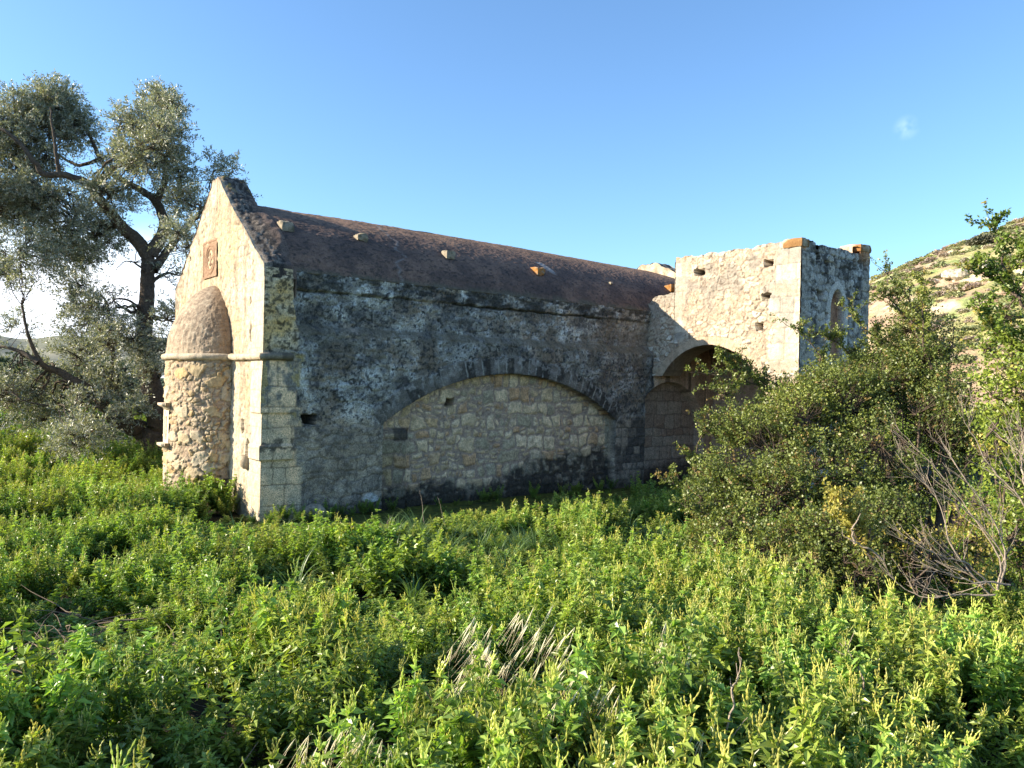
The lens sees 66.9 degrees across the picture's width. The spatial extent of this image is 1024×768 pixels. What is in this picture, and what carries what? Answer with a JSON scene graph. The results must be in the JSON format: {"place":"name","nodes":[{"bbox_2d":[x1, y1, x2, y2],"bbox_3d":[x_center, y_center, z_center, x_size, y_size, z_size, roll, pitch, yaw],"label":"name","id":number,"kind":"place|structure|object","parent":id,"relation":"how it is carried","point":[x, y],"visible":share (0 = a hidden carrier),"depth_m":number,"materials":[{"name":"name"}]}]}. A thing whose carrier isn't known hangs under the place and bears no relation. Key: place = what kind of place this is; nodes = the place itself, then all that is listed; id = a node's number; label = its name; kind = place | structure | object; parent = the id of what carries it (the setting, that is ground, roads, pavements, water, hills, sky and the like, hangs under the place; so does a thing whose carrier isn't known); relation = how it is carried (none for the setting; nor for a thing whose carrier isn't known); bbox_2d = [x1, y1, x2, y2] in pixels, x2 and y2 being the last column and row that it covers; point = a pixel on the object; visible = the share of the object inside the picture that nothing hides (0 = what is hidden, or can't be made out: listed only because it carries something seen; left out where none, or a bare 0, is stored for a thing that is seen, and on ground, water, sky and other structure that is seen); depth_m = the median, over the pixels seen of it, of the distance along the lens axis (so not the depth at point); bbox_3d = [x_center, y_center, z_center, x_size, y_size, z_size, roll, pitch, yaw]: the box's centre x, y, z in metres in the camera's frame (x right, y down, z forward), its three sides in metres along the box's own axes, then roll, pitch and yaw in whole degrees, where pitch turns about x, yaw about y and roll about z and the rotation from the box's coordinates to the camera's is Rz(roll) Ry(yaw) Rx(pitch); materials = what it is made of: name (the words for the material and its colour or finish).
{"place":"outdoors","nodes":[
{"label":"outdoors","id":0,"kind":"place"},
{"bbox_2d":[0,336,166,374],"bbox_3d":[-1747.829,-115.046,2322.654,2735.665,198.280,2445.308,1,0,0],"label":"mountains","id":1,"kind":"structure","parent":0,"point":[40,345],"depth_m":2416.72,"materials":[{"name":"grey stone"}]},
{"bbox_2d":[0,378,1020,767],"bbox_3d":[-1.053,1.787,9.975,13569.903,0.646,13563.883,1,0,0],"label":"ground","id":2,"kind":"structure","parent":0,"point":[436,512],"depth_m":11.57,"materials":[{"name":"soil"}]},
{"bbox_2d":[0,350,79,407],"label":"bush","id":3,"kind":"object","parent":2,"relation":"on","point":[8,360],"visible":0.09,"depth_m":33.82,"materials":[{"name":"green plant"}]},
{"bbox_2d":[46,363,113,396],"bbox_3d":[-23.113,0.255,39.956,7.115,2.938,4.478,1,0,0],"label":"bush","id":4,"kind":"object","parent":2,"relation":"on","point":[82,378],"visible":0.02,"depth_m":39.75,"materials":[{"name":"green plant"}]},
{"bbox_2d":[69,354,164,396],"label":"bush","id":5,"kind":"object","parent":2,"relation":"on","point":[123,363],"visible":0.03,"depth_m":43.83,"materials":[{"name":"green plant"}]},
{"bbox_2d":[0,68,261,465],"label":"olive tree","id":6,"kind":"object","parent":2,"relation":"on","point":[54,113],"visible":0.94,"depth_m":16.45,"materials":[{"name":"green plant"}]},
{"bbox_2d":[0,585,551,767],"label":"dry litter","id":7,"kind":"object","parent":2,"relation":"on","point":[53,653],"visible":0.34,"depth_m":4.72,"materials":[{"name":"brown plant"}]},
{"bbox_2d":[301,503,326,519],"bbox_3d":[-2.860,1.848,11.203,0.368,0.275,0.294,1,0,0],"label":"rock","id":8,"kind":"object","parent":2,"relation":"on","point":[312,506],"visible":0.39,"depth_m":11.11,"materials":[{"name":"stone"}]},
{"bbox_2d":[277,716,391,767],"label":"wild oat tuft","id":9,"kind":"object","parent":2,"relation":"on","point":[356,744],"visible":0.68,"depth_m":2.47,"materials":[{"name":"plant"}]},
{"bbox_2d":[157,176,713,521],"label":"stone chapel","id":10,"kind":"structure","parent":2,"relation":"on","point":[311,358],"depth_m":12.59,"materials":[{"name":"grey stone"}]},
{"bbox_2d":[0,395,1023,767],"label":"weeds","id":11,"kind":"object","parent":2,"relation":"on","point":[282,665],"visible":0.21,"depth_m":3.56,"materials":[{"name":"green plant"}]},
{"bbox_2d":[74,507,983,627],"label":"grass","id":12,"kind":"structure","parent":2,"relation":"on","point":[413,590],"depth_m":8.58,"materials":[{"name":"green plant"}]},
{"bbox_2d":[436,603,624,742],"bbox_3d":[0.057,1.255,2.913,0.723,0.713,0.741,1,0,0],"label":"wild oat tuft","id":13,"kind":"object","parent":2,"relation":"on","point":[517,654],"visible":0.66,"depth_m":3.03,"materials":[{"name":"plant"}]},
{"bbox_2d":[649,622,711,747],"bbox_3d":[0.630,1.276,3.086,0.296,0.588,0.281,1,0,26],"label":"wild oat tuft","id":14,"kind":"object","parent":2,"relation":"on","point":[661,644],"visible":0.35,"depth_m":3.14,"materials":[{"name":"plant"}]},
{"bbox_2d":[668,719,703,767],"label":"wild oat tuft","id":15,"kind":"object","parent":2,"relation":"on","point":[700,743],"visible":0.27,"depth_m":2.48,"materials":[{"name":"plant"}]},
{"bbox_2d":[724,647,747,740],"bbox_3d":[0.759,1.107,2.631,0.064,0.389,0.137,1,0,44],"label":"dead stalk","id":16,"kind":"object","parent":2,"relation":"on","point":[732,709],"visible":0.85,"depth_m":2.64,"materials":[{"name":"plant"}]},
{"bbox_2d":[647,237,871,496],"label":"porch tower","id":17,"kind":"structure","parent":2,"relation":"on","point":[730,300],"depth_m":14.30,"materials":[{"name":"beige stone"}]},
{"bbox_2d":[824,282,847,362],"bbox_3d":[5.815,-1.148,14.197,0.743,1.456,0.339,1,0,-38],"label":"pointed window","id":18,"kind":"structure","parent":17,"relation":"in","point":[834,313],"depth_m":14.25,"materials":[{"name":"grey stone"}]},
{"bbox_2d":[650,250,1008,604],"bbox_3d":[3.295,0.265,7.673,4.266,3.538,2.970,1,0,-33],"label":"thorny shrub","id":19,"kind":"object","parent":2,"relation":"on","point":[831,394],"visible":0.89,"depth_m":7.59,"materials":[{"name":"green plant"}]},
{"bbox_2d":[833,632,864,708],"bbox_3d":[1.397,1.202,3.211,0.129,0.363,0.031,1,0,20],"label":"dead stalk","id":20,"kind":"object","parent":2,"relation":"on","point":[863,685],"visible":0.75,"depth_m":3.20,"materials":[{"name":"beige plant"}]},
{"bbox_2d":[822,477,891,612],"bbox_3d":[2.489,1.255,5.596,0.504,1.171,0.330,1,0,0],"label":"yellow sapling","id":21,"kind":"object","parent":2,"relation":"on","point":[848,518],"visible":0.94,"depth_m":5.57,"materials":[{"name":"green plant"}]},
{"bbox_2d":[841,513,882,560],"bbox_3d":[2.433,1.058,5.386,0.314,0.330,0.068,1,0,0],"label":"dead sapling","id":22,"kind":"object","parent":2,"relation":"on","point":[853,540],"visible":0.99,"depth_m":5.38,"materials":[{"name":"grey wood"}]},
{"bbox_2d":[863,387,1023,599],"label":"dead shrub","id":23,"kind":"object","parent":2,"relation":"on","point":[1002,572],"visible":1,"depth_m":5.25,"materials":[{"name":"plant"}]},
{"bbox_2d":[879,422,1009,625],"bbox_3d":[3.307,1.090,5.806,1.082,1.633,0.722,1,0,-33],"label":"yellow shrub","id":24,"kind":"object","parent":2,"relation":"on","point":[974,537],"visible":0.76,"depth_m":5.77,"materials":[{"name":"green plant"}]},
{"bbox_2d":[952,198,1023,599],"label":"broadleaf shrub","id":25,"kind":"object","parent":2,"relation":"on","point":[1007,333],"visible":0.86,"depth_m":6.51,"materials":[{"name":"green plant"}]},
{"bbox_2d":[0,0,1023,377],"label":"sky","id":26,"kind":"structure","parent":0,"point":[625,133],"materials":[{"name":"blue"}]},
{"bbox_2d":[868,221,1023,407],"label":"hill","id":27,"kind":"structure","parent":0,"point":[952,304],"depth_m":159.70,"materials":[{"name":"beige soil"}]},
{"bbox_2d":[868,216,1023,401],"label":"hillside scrub","id":28,"kind":"object","parent":27,"relation":"on","point":[909,266],"visible":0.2,"depth_m":176.29,"materials":[{"name":"green plant"}]},
{"bbox_2d":[941,268,970,281],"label":"boulder","id":29,"kind":"object","parent":27,"relation":"on","point":[955,274],"visible":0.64,"depth_m":172.51,"materials":[{"name":"beige stone"}]},
{"bbox_2d":[964,233,1000,245],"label":"hill bush","id":30,"kind":"object","parent":27,"relation":"on","point":[980,239],"visible":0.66,"depth_m":210.57,"materials":[{"name":"green plant"}]}
]}

